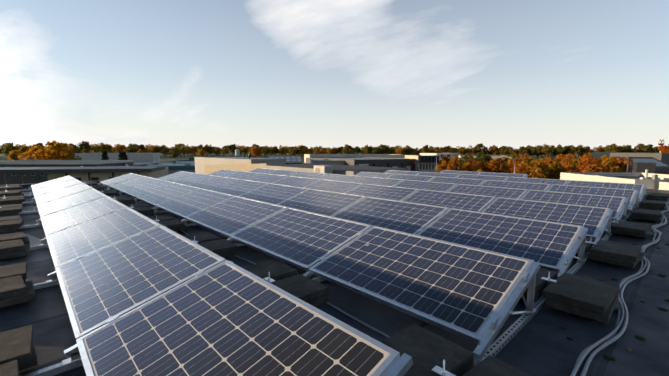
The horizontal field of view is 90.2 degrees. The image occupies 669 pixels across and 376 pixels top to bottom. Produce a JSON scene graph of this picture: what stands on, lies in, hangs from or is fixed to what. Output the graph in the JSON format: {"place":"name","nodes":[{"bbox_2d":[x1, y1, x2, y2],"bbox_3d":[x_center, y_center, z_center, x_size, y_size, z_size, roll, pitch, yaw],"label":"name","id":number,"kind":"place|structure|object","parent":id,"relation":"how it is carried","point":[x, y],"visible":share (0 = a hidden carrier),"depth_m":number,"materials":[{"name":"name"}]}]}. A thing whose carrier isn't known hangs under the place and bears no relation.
{"place":"outdoors","nodes":[
{"label":"outdoors","id":0,"kind":"place"},
{"bbox_2d":[0,152,587,176],"bbox_3d":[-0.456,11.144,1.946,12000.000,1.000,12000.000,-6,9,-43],"label":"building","id":1,"kind":"structure","parent":0,"point":[163,158],"depth_m":542.46,"materials":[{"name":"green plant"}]},
{"bbox_2d":[2,144,17,156],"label":"tree","id":2,"kind":"object","parent":1,"relation":"on","point":[7,147],"visible":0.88,"depth_m":377.99,"materials":[{"name":"green plant"}]},
{"bbox_2d":[7,150,24,160],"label":"yellow tree","id":3,"kind":"object","parent":1,"relation":"on","point":[13,155],"visible":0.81,"depth_m":214.17,"materials":[{"name":"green plant"}]},
{"bbox_2d":[0,192,51,264],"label":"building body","id":4,"kind":"structure","parent":1,"relation":"on","point":[38,254],"depth_m":4.06,"materials":[{"name":"grey concrete"}]},
{"bbox_2d":[0,177,668,193],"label":"roof upstand","id":5,"kind":"object","parent":4,"relation":"on","point":[647,190],"depth_m":10.81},
{"bbox_2d":[154,215,389,337],"bbox_3d":[-3.510,0.541,6.480,0.109,0.023,13.051,-6,9,-43],"label":"string cable","id":6,"kind":"object","parent":5,"relation":"on","point":[359,321],"visible":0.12,"depth_m":2.58,"materials":[{"name":"black rubber"}]},
{"bbox_2d":[0,182,647,375],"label":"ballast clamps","id":7,"kind":"object","parent":5,"relation":"on","point":[436,369],"visible":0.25,"depth_m":2.88,"materials":[{"name":"metal"}]},
{"bbox_2d":[0,181,668,375],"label":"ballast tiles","id":8,"kind":"object","parent":5,"relation":"on","point":[427,351],"visible":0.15,"depth_m":2.77,"materials":[{"name":"concrete"}]},
{"bbox_2d":[266,163,407,174],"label":"raised roof block","id":9,"kind":"structure","parent":5,"relation":"on","point":[346,169],"depth_m":16.98,"materials":[{"name":"beige concrete"}]},
{"bbox_2d":[204,163,270,174],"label":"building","id":10,"kind":"structure","parent":9,"relation":"attached to","point":[209,169],"depth_m":21.85,"materials":[{"name":"beige concrete"}]},
{"bbox_2d":[28,175,646,375],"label":"mounting triangles","id":11,"kind":"object","parent":5,"relation":"on","point":[403,366],"visible":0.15,"depth_m":2.54,"materials":[{"name":"silver metal"}]},
{"bbox_2d":[31,168,644,375],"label":"solar panel frames","id":12,"kind":"structure","parent":11,"relation":"on","point":[390,362],"depth_m":3.20,"materials":[{"name":"silver metal"}]},
{"bbox_2d":[32,168,642,375],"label":"solar panel cells","id":13,"kind":"object","parent":12,"relation":"in","point":[225,319],"visible":0.96,"depth_m":3.15,"materials":[{"name":"blue glass"}]},
{"bbox_2d":[41,171,644,327],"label":"panel clamps","id":14,"kind":"object","parent":12,"relation":"attached to","point":[494,320],"visible":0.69,"depth_m":3.31,"materials":[{"name":"silver metal"}]},
{"bbox_2d":[24,219,668,360],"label":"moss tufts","id":15,"kind":"object","parent":5,"relation":"on","point":[609,357],"visible":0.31,"depth_m":2.71,"materials":[{"name":"green plant"}]},
{"bbox_2d":[570,202,668,375],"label":"cable run","id":16,"kind":"object","parent":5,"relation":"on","point":[590,348],"visible":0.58,"depth_m":2.39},
{"bbox_2d":[572,207,668,370],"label":"cable run","id":17,"kind":"object","parent":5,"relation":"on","point":[618,313],"visible":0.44,"depth_m":2.66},
{"bbox_2d":[580,203,668,375],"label":"cable run","id":18,"kind":"object","parent":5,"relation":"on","point":[600,348],"visible":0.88,"depth_m":2.48,"materials":[{"name":"grey plastic"}]},
{"bbox_2d":[614,207,666,309],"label":"cable clips","id":19,"kind":"object","parent":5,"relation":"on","point":[616,307],"visible":0.31,"depth_m":3.93,"materials":[{"name":"black plastic"}]},
{"bbox_2d":[17,146,35,153],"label":"green tree","id":20,"kind":"object","parent":1,"relation":"on","point":[22,149],"visible":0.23,"depth_m":240.16,"materials":[{"name":"green plant"}]},
{"bbox_2d":[18,145,51,159],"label":"yellow tree","id":21,"kind":"object","parent":1,"relation":"on","point":[34,148],"visible":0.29,"depth_m":131.87,"materials":[{"name":"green plant"}]},
{"bbox_2d":[31,140,74,159],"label":"yellow tree","id":22,"kind":"object","parent":1,"relation":"on","point":[55,147],"visible":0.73,"depth_m":113.49,"materials":[{"name":"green plant"}]},
{"bbox_2d":[50,147,81,159],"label":"yellow tree","id":23,"kind":"object","parent":1,"relation":"on","point":[74,151],"visible":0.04,"depth_m":134.38,"materials":[{"name":"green plant"}]},
{"bbox_2d":[0,160,133,184],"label":"dark office building","id":24,"kind":"structure","parent":1,"relation":"on","point":[29,178],"depth_m":65.60,"materials":[{"name":"grey glass"}]},
{"bbox_2d":[0,166,168,184],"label":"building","id":25,"kind":"structure","parent":1,"relation":"on","point":[92,173],"depth_m":47.95,"materials":[{"name":"grey concrete"}]},
{"bbox_2d":[77,141,91,152],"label":"green tree","id":26,"kind":"object","parent":1,"relation":"on","point":[83,145],"visible":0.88,"depth_m":412.65,"materials":[{"name":"green plant"}]},
{"bbox_2d":[89,143,100,152],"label":"tree","id":27,"kind":"object","parent":1,"relation":"on","point":[95,151],"visible":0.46,"depth_m":441.76,"materials":[{"name":"green plant"}]},
{"bbox_2d":[93,143,107,151],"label":"tree","id":28,"kind":"object","parent":1,"relation":"on","point":[99,146],"visible":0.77,"depth_m":432.46,"materials":[{"name":"green plant"}]},
{"bbox_2d":[101,151,108,159],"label":"conifer tree","id":29,"kind":"object","parent":1,"relation":"on","point":[104,156],"visible":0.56,"depth_m":163.67,"materials":[{"name":"green plant"}]},
{"bbox_2d":[75,153,159,162],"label":"building","id":30,"kind":"structure","parent":1,"relation":"on","point":[145,157],"depth_m":214.91,"materials":[{"name":"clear glass"}]},
{"bbox_2d":[112,144,126,152],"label":"tree","id":31,"kind":"object","parent":1,"relation":"on","point":[120,147],"visible":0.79,"depth_m":462.44,"materials":[{"name":"brown plant"}]},
{"bbox_2d":[118,151,124,159],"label":"conifer tree","id":32,"kind":"object","parent":1,"relation":"on","point":[121,155],"visible":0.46,"depth_m":167.61,"materials":[{"name":"green plant"}]},
{"bbox_2d":[125,147,135,152],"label":"green tree","id":33,"kind":"object","parent":1,"relation":"on","point":[129,150],"visible":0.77,"depth_m":453.42,"materials":[{"name":"green plant"}]},
{"bbox_2d":[134,144,146,152],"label":"green tree","id":34,"kind":"object","parent":1,"relation":"on","point":[140,146],"visible":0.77,"depth_m":455.02,"materials":[{"name":"green plant"}]},
{"bbox_2d":[151,145,162,152],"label":"green tree","id":35,"kind":"object","parent":1,"relation":"on","point":[157,149],"visible":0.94,"depth_m":480.84,"materials":[{"name":"green plant"}]},
{"bbox_2d":[133,160,194,173],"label":"teal hall","id":36,"kind":"structure","parent":1,"relation":"on","point":[181,165],"depth_m":77.53,"materials":[{"name":"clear glass"}]},
{"bbox_2d":[172,150,179,157],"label":"green tree","id":37,"kind":"object","parent":1,"relation":"on","point":[175,153],"visible":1,"depth_m":340.26,"materials":[{"name":"green plant"}]},
{"bbox_2d":[178,144,189,156],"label":"tree","id":38,"kind":"object","parent":1,"relation":"on","point":[184,148],"visible":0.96,"depth_m":485.36,"materials":[{"name":"green plant"}]},
{"bbox_2d":[187,146,197,156],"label":"tree","id":39,"kind":"object","parent":1,"relation":"on","point":[193,151],"visible":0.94,"depth_m":493.44,"materials":[{"name":"brown plant"}]},
{"bbox_2d":[198,149,208,155],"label":"yellow tree","id":40,"kind":"object","parent":1,"relation":"on","point":[201,153],"visible":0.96,"depth_m":349.63,"materials":[{"name":"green plant"}]},
{"bbox_2d":[202,146,212,155],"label":"green tree","id":41,"kind":"object","parent":1,"relation":"on","point":[206,148],"visible":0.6,"depth_m":491.07,"materials":[{"name":"green plant"}]},
{"bbox_2d":[211,147,220,154],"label":"tree","id":42,"kind":"object","parent":1,"relation":"on","point":[216,152],"visible":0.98,"depth_m":492.85,"materials":[{"name":"brown plant"}]},
{"bbox_2d":[189,156,246,159],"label":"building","id":43,"kind":"structure","parent":1,"relation":"on","point":[191,158],"depth_m":194.58,"materials":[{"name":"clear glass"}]},
{"bbox_2d":[227,144,238,152],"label":"green tree","id":44,"kind":"object","parent":1,"relation":"on","point":[230,149],"visible":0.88,"depth_m":522.86,"materials":[{"name":"green plant"}]},
{"bbox_2d":[194,157,285,173],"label":"building","id":45,"kind":"structure","parent":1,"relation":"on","point":[200,162],"depth_m":23.82,"materials":[{"name":"beige concrete"}]},
{"bbox_2d":[248,146,261,157],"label":"yellow tree","id":46,"kind":"object","parent":1,"relation":"on","point":[257,151],"visible":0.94,"depth_m":316.05,"materials":[{"name":"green plant"}]},
{"bbox_2d":[288,148,295,155],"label":"green tree","id":47,"kind":"object","parent":1,"relation":"on","point":[293,152],"visible":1,"depth_m":413.30,"materials":[{"name":"green plant"}]},
{"bbox_2d":[300,146,309,154],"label":"tree","id":48,"kind":"object","parent":1,"relation":"on","point":[304,151],"visible":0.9,"depth_m":539.40,"materials":[{"name":"green plant"}]},
{"bbox_2d":[341,144,353,153],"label":"green tree","id":49,"kind":"object","parent":1,"relation":"on","point":[347,147],"visible":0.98,"depth_m":522.16,"materials":[{"name":"green plant"}]},
{"bbox_2d":[304,154,403,162],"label":"building","id":50,"kind":"structure","parent":1,"relation":"on","point":[355,155],"depth_m":272.29,"materials":[{"name":"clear glass"}]},
{"bbox_2d":[365,145,373,153],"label":"green tree","id":51,"kind":"object","parent":1,"relation":"on","point":[367,148],"visible":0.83,"depth_m":530.40,"materials":[{"name":"green plant"}]},
{"bbox_2d":[372,147,380,153],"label":"green tree","id":52,"kind":"object","parent":1,"relation":"on","point":[375,150],"visible":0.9,"depth_m":422.62,"materials":[{"name":"green plant"}]},
{"bbox_2d":[377,144,386,153],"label":"green tree","id":53,"kind":"object","parent":1,"relation":"on","point":[382,147],"visible":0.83,"depth_m":517.47,"materials":[{"name":"green plant"}]},
{"bbox_2d":[395,148,404,154],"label":"yellow tree","id":54,"kind":"object","parent":1,"relation":"on","point":[401,151],"visible":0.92,"depth_m":406.90,"materials":[{"name":"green plant"}]},
{"bbox_2d":[421,145,429,152],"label":"green tree","id":55,"kind":"object","parent":1,"relation":"on","point":[424,149],"visible":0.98,"depth_m":501.86,"materials":[{"name":"green plant"}]},
{"bbox_2d":[420,153,459,165],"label":"building","id":56,"kind":"structure","parent":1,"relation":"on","point":[449,155],"depth_m":232.41,"materials":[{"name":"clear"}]},
{"bbox_2d":[435,160,453,172],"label":"yellow tree","id":57,"kind":"object","parent":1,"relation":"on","point":[443,166],"visible":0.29,"depth_m":108.60,"materials":[{"name":"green plant"}]},
{"bbox_2d":[441,146,451,152],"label":"green tree","id":58,"kind":"object","parent":1,"relation":"on","point":[444,149],"visible":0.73,"depth_m":526.22,"materials":[{"name":"green plant"}]},
{"bbox_2d":[447,155,465,170],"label":"orange tree","id":59,"kind":"object","parent":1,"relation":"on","point":[454,161],"visible":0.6,"depth_m":105.95,"materials":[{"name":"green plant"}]},
{"bbox_2d":[473,143,484,152],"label":"green tree","id":60,"kind":"object","parent":1,"relation":"on","point":[477,148],"visible":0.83,"depth_m":494.23,"materials":[{"name":"green plant"}]},
{"bbox_2d":[459,155,507,160],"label":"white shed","id":61,"kind":"structure","parent":1,"relation":"on","point":[495,156],"depth_m":193.00,"materials":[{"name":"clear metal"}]},
{"bbox_2d":[475,153,492,168],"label":"green tree","id":62,"kind":"object","parent":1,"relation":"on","point":[482,157],"visible":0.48,"depth_m":135.33,"materials":[{"name":"green plant"}]},
{"bbox_2d":[474,160,501,172],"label":"yellow tree","id":63,"kind":"object","parent":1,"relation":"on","point":[479,167],"visible":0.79,"depth_m":104.57,"materials":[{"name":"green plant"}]},
{"bbox_2d":[488,145,497,154],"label":"tree","id":64,"kind":"object","parent":1,"relation":"on","point":[495,148],"visible":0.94,"depth_m":481.71,"materials":[{"name":"green plant"}]},
{"bbox_2d":[499,146,508,154],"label":"green tree","id":65,"kind":"object","parent":1,"relation":"on","point":[505,151],"visible":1,"depth_m":472.31,"materials":[{"name":"green plant"}]},
{"bbox_2d":[502,154,521,161],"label":"yellow tree","id":66,"kind":"object","parent":1,"relation":"on","point":[514,156],"visible":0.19,"depth_m":142.15,"materials":[{"name":"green plant"}]},
{"bbox_2d":[509,149,519,155],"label":"green tree","id":67,"kind":"object","parent":1,"relation":"on","point":[515,151],"visible":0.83,"depth_m":458.22,"materials":[{"name":"green plant"}]},
{"bbox_2d":[508,157,532,176],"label":"orange tree","id":68,"kind":"object","parent":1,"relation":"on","point":[518,167],"visible":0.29,"depth_m":93.54,"materials":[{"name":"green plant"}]},
{"bbox_2d":[519,146,526,156],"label":"green tree","id":69,"kind":"object","parent":1,"relation":"on","point":[522,151],"visible":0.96,"depth_m":450.43,"materials":[{"name":"green plant"}]},
{"bbox_2d":[527,147,535,156],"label":"green tree","id":70,"kind":"object","parent":1,"relation":"on","point":[529,151],"visible":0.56,"depth_m":468.24,"materials":[{"name":"green plant"}]},
{"bbox_2d":[515,159,548,178],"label":"yellow tree","id":71,"kind":"object","parent":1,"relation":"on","point":[536,169],"visible":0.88,"depth_m":85.97,"materials":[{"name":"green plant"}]},
{"bbox_2d":[531,146,542,158],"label":"green tree","id":72,"kind":"object","parent":1,"relation":"on","point":[537,150],"visible":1,"depth_m":459.12,"materials":[{"name":"green plant"}]},
{"bbox_2d":[541,144,555,156],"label":"tree","id":73,"kind":"object","parent":1,"relation":"on","point":[545,149],"visible":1,"depth_m":437.88,"materials":[{"name":"green plant"}]},
{"bbox_2d":[550,148,559,155],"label":"green tree","id":74,"kind":"object","parent":1,"relation":"on","point":[554,152],"visible":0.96,"depth_m":443.77,"materials":[{"name":"green plant"}]},
{"bbox_2d":[545,161,566,179],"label":"yellow tree","id":75,"kind":"object","parent":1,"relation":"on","point":[555,170],"visible":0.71,"depth_m":89.69,"materials":[{"name":"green plant"}]},
{"bbox_2d":[560,146,570,154],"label":"green tree","id":76,"kind":"object","parent":1,"relation":"on","point":[564,150],"visible":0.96,"depth_m":443.50,"materials":[{"name":"green plant"}]},
{"bbox_2d":[570,145,583,156],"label":"green tree","id":77,"kind":"object","parent":1,"relation":"on","point":[574,150],"visible":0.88,"depth_m":426.29,"materials":[{"name":"green plant"}]},
{"bbox_2d":[576,145,589,155],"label":"green tree","id":78,"kind":"object","parent":1,"relation":"on","point":[585,148],"visible":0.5,"depth_m":424.81,"materials":[{"name":"green plant"}]},
{"bbox_2d":[569,153,605,171],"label":"orange tree","id":79,"kind":"object","parent":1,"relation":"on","point":[582,167],"visible":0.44,"depth_m":81.69,"materials":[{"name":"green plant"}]},
{"bbox_2d":[591,145,603,151],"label":"tree","id":80,"kind":"object","parent":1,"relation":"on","point":[599,148],"visible":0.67,"depth_m":420.62,"materials":[{"name":"orange plant"}]},
{"bbox_2d":[591,158,615,171],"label":"yellow tree","id":81,"kind":"object","parent":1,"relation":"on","point":[607,160],"visible":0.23,"depth_m":96.32,"materials":[{"name":"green plant"}]},
{"bbox_2d":[600,162,620,171],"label":"orange tree","id":82,"kind":"object","parent":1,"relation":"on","point":[611,168],"visible":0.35,"depth_m":92.17,"materials":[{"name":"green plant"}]},
{"bbox_2d":[602,144,621,151],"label":"green tree","id":83,"kind":"object","parent":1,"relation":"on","point":[614,148],"visible":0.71,"depth_m":406.52,"materials":[{"name":"green plant"}]},
{"bbox_2d":[560,169,668,188],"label":"parapet wall","id":84,"kind":"structure","parent":1,"relation":"on","point":[625,177],"depth_m":63.69,"materials":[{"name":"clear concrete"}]},
{"bbox_2d":[626,158,655,173],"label":"building","id":85,"kind":"structure","parent":84,"relation":"on","point":[641,167],"depth_m":69.92,"materials":[{"name":"grey concrete"}]},
{"bbox_2d":[591,152,651,159],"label":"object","id":86,"kind":"object","parent":1,"relation":"on","point":[599,155],"visible":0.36,"depth_m":325.58,"materials":[{"name":"grey glass"}]},
{"bbox_2d":[620,145,633,151],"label":"green tree","id":87,"kind":"object","parent":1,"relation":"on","point":[628,147],"visible":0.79,"depth_m":423.47,"materials":[{"name":"green plant"}]},
{"bbox_2d":[610,153,668,163],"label":"dark building","id":88,"kind":"structure","parent":1,"relation":"on","point":[663,157],"depth_m":220.65,"materials":[{"name":"concrete"}]},
{"bbox_2d":[639,145,656,152],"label":"green tree","id":89,"kind":"object","parent":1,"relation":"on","point":[651,149],"visible":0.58,"depth_m":415.38,"materials":[{"name":"green plant"}]},
{"bbox_2d":[647,178,668,189],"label":"white building","id":90,"kind":"structure","parent":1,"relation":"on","point":[662,185],"depth_m":51.92,"materials":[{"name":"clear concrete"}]},
{"bbox_2d":[658,144,668,152],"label":"orange tree","id":91,"kind":"object","parent":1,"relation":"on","point":[662,148],"visible":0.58,"depth_m":231.67,"materials":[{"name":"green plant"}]},
{"bbox_2d":[314,165,332,173],"bbox_3d":[-0.516,-0.714,15.056,0.512,0.600,0.744,-6,9,-43],"label":"rooftop ac unit","id":92,"kind":"object","parent":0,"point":[323,169],"visible":0.6,"depth_m":14.84,"materials":[{"name":"white metal"}]},
{"bbox_2d":[0,184,668,375],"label":"roof surface","id":93,"kind":"object","parent":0,"point":[539,343],"visible":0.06,"depth_m":2.53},
{"bbox_2d":[18,185,638,375],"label":"mounting rails","id":94,"kind":"object","parent":93,"relation":"on","point":[505,337],"visible":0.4,"depth_m":2.50,"materials":[{"name":"silver metal"}]},
{"bbox_2d":[0,0,668,150],"label":"sky","id":95,"kind":"structure","parent":0,"point":[516,74],"materials":[{"name":"blue"}]},
{"bbox_2d":[608,157,668,174],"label":"building","id":96,"kind":"structure","parent":0,"point":[662,167],"depth_m":124.58,"materials":[{"name":"grey metal"}]},
{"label":"road and yards","id":97,"kind":"structure","parent":0,"visible":0},
{"bbox_2d":[268,156,302,163],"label":"building","id":98,"kind":"structure","parent":97,"relation":"on","point":[293,159],"depth_m":158.23,"materials":[{"name":"white metal"}]},
{"bbox_2d":[310,159,344,164],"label":"building","id":99,"kind":"structure","parent":97,"relation":"on","point":[335,162],"depth_m":150.08,"materials":[{"name":"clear glass"}]},
{"bbox_2d":[306,157,414,170],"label":"building","id":100,"kind":"structure","parent":97,"relation":"on","point":[408,163],"depth_m":158.59,"materials":[{"name":"grey metal"}]},
{"bbox_2d":[405,155,438,172],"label":"modern office","id":101,"kind":"structure","parent":97,"relation":"on","point":[425,163],"depth_m":160.44,"materials":[{"name":"grey glass"}]},
{"bbox_2d":[438,155,448,165],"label":"orange tree","id":102,"kind":"object","parent":97,"relation":"on","point":[445,158],"visible":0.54,"depth_m":172.90,"materials":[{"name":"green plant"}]},
{"bbox_2d":[457,154,473,170],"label":"green tree","id":103,"kind":"object","parent":97,"relation":"on","point":[467,158],"visible":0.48,"depth_m":129.21,"materials":[{"name":"green plant"}]},
{"bbox_2d":[462,163,475,171],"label":"yellow tree","id":104,"kind":"object","parent":97,"relation":"on","point":[468,166],"visible":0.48,"depth_m":110.75,"materials":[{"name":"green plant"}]},
{"bbox_2d":[487,159,509,172],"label":"orange tree","id":105,"kind":"object","parent":97,"relation":"on","point":[504,167],"visible":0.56,"depth_m":103.11,"materials":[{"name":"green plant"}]},
{"bbox_2d":[505,158,520,172],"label":"yellow tree","id":106,"kind":"object","parent":97,"relation":"on","point":[509,162],"visible":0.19,"depth_m":109.42,"materials":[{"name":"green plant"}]},
{"bbox_2d":[540,157,553,168],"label":"orange tree","id":107,"kind":"object","parent":97,"relation":"on","point":[548,160],"visible":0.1,"depth_m":108.51,"materials":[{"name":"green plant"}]},
{"bbox_2d":[554,154,565,166],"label":"orange tree","id":108,"kind":"object","parent":97,"relation":"on","point":[559,158],"visible":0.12,"depth_m":138.93,"materials":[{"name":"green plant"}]},
{"bbox_2d":[560,157,571,171],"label":"orange tree","id":109,"kind":"object","parent":97,"relation":"on","point":[565,163],"visible":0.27,"depth_m":96.34,"materials":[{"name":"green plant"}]},
{"bbox_2d":[560,154,590,165],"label":"orange tree","id":110,"kind":"object","parent":97,"relation":"on","point":[573,157],"visible":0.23,"depth_m":113.27,"materials":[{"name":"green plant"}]},
{"bbox_2d":[568,157,592,165],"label":"yellow tree","id":111,"kind":"object","parent":97,"relation":"on","point":[575,160],"visible":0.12,"depth_m":103.81,"materials":[{"name":"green plant"}]},
{"bbox_2d":[609,157,632,171],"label":"yellow tree","id":112,"kind":"object","parent":97,"relation":"on","point":[621,163],"visible":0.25,"depth_m":106.72,"materials":[{"name":"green plant"}]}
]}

